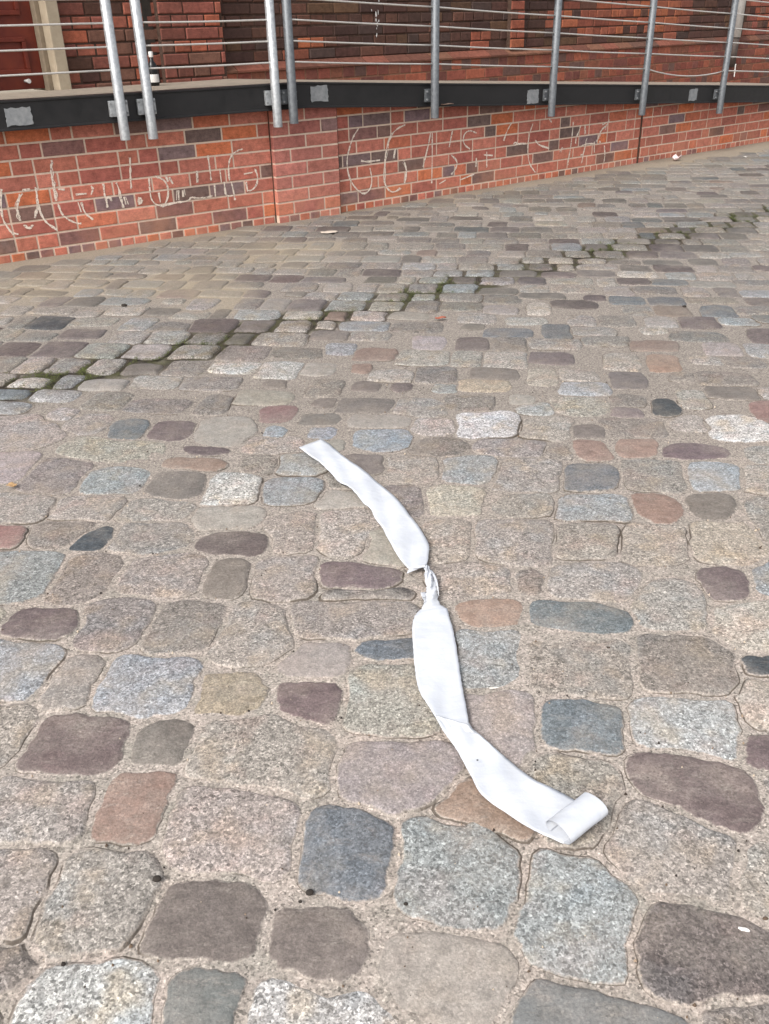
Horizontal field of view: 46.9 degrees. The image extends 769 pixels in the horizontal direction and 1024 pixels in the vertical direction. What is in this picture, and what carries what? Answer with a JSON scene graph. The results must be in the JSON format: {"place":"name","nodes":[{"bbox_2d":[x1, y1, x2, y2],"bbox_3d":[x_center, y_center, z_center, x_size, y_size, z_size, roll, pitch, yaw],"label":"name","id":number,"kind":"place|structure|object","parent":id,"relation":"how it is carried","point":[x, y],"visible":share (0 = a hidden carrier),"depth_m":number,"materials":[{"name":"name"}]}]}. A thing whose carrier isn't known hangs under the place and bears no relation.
{"place":"outdoors","nodes":[
{"label":"outdoors","id":0,"kind":"place"},
{"bbox_2d":[0,89,768,1023],"bbox_3d":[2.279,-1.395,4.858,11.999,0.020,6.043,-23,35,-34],"label":"cobblestone pavement","id":1,"kind":"structure","parent":0,"point":[468,877],"depth_m":2.00,"materials":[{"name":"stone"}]},
{"bbox_2d":[6,482,16,486],"bbox_3d":[-1.099,-0.080,2.612,0.029,0.009,0.024,4,29,9],"label":"dead leaf","id":2,"kind":"object","parent":1,"relation":"on","point":[11,484],"visible":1,"depth_m":2.61,"materials":[{"name":"beige plant"}]},
{"bbox_2d":[152,875,161,881],"bbox_3d":[-0.359,0.580,1.401,0.015,0.008,0.011,-1,29,0],"label":"dark pebble","id":3,"kind":"object","parent":1,"relation":"on","point":[157,878],"visible":1,"depth_m":1.40,"materials":[{"name":"stone"}]},
{"bbox_2d":[305,889,313,895],"bbox_3d":[-0.116,0.589,1.373,0.013,0.008,0.010,-1,29,0],"label":"dark pebble","id":4,"kind":"object","parent":1,"relation":"on","point":[309,892],"visible":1,"depth_m":1.37,"materials":[{"name":"stone"}]},
{"bbox_2d":[321,230,337,232],"bbox_3d":[-0.354,-1.798,5.689,0.115,0.005,0.076,-1,29,0],"label":"paper scrap","id":5,"kind":"object","parent":1,"relation":"on","point":[331,231],"visible":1,"depth_m":5.70,"materials":[{"name":"white paper"}]},
{"bbox_2d":[0,374,768,1023],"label":"loose grit","id":6,"kind":"object","parent":1,"relation":"on","point":[340,718],"visible":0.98,"depth_m":1.64,"materials":[{"name":"grey gravel"}]},
{"bbox_2d":[0,102,768,263],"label":"retaining wall","id":7,"kind":"structure","parent":1,"relation":"on","point":[72,189],"depth_m":5.95,"materials":[{"name":"brick"}]},
{"bbox_2d":[0,82,768,131],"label":"steel edge beam","id":8,"kind":"structure","parent":7,"relation":"on","point":[47,112],"depth_m":5.85,"materials":[{"name":"black metal"}]},
{"bbox_2d":[0,0,130,140],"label":"cable railing","id":9,"kind":"object","parent":8,"relation":"attached to","point":[118,107],"visible":1,"depth_m":4.88,"materials":[{"name":"metal"}]},
{"bbox_2d":[129,0,282,138],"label":"cable railing","id":10,"kind":"object","parent":8,"relation":"attached to","point":[146,105],"visible":1,"depth_m":5.17,"materials":[{"name":"metal"}]},
{"bbox_2d":[281,0,768,123],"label":"cable railing","id":11,"kind":"object","parent":8,"relation":"attached to","point":[289,95],"visible":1,"depth_m":6.67,"materials":[{"name":"metal"}]},
{"bbox_2d":[0,0,768,90],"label":"brick building","id":12,"kind":"structure","parent":1,"relation":"on","point":[37,37],"depth_m":7.24,"materials":[{"name":"brick"}]},
{"bbox_2d":[0,1,44,90],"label":"door","id":13,"kind":"structure","parent":12,"relation":"in","point":[11,12],"depth_m":5.49,"materials":[{"name":"red paint"}]},
{"bbox_2d":[5,209,767,391],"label":"moss and weeds","id":14,"kind":"object","parent":1,"relation":"on","point":[177,344],"visible":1,"depth_m":3.76,"materials":[{"name":"green plant"}]},
{"bbox_2d":[299,439,607,844],"bbox_3d":[0.053,0.146,2.126,0.203,0.036,1.681,-9,30,-14],"label":"fabric strip","id":15,"kind":"object","parent":1,"relation":"on","point":[505,784],"visible":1,"depth_m":1.76,"materials":[{"name":"white fabric"}]},
{"bbox_2d":[672,154,681,159],"bbox_3d":[2.708,-3.287,8.215,0.101,0.049,0.072,-25,36,-36],"label":"tissue","id":16,"kind":"object","parent":1,"relation":"on","point":[675,157],"visible":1,"depth_m":8.22,"materials":[{"name":"white paper"}]},
{"bbox_2d":[738,927,749,931],"bbox_3d":[0.526,0.611,1.297,0.016,0.003,0.009,-1,29,0],"label":"paper scrap","id":17,"kind":"object","parent":1,"relation":"on","point":[744,929],"visible":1,"depth_m":1.30,"materials":[{"name":"white paper"}]},
{"bbox_2d":[0,79,768,99],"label":"ramp path","id":18,"kind":"structure","parent":0,"point":[161,86],"depth_m":5.99,"materials":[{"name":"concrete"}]},
{"bbox_2d":[148,51,159,85],"bbox_3d":[-1.500,-2.868,5.735,0.066,0.198,0.066,-1,29,0],"label":"bottle","id":19,"kind":"object","parent":18,"relation":"on","point":[154,76],"visible":0.86,"depth_m":5.72,"materials":[{"name":"black glass"}]}
]}

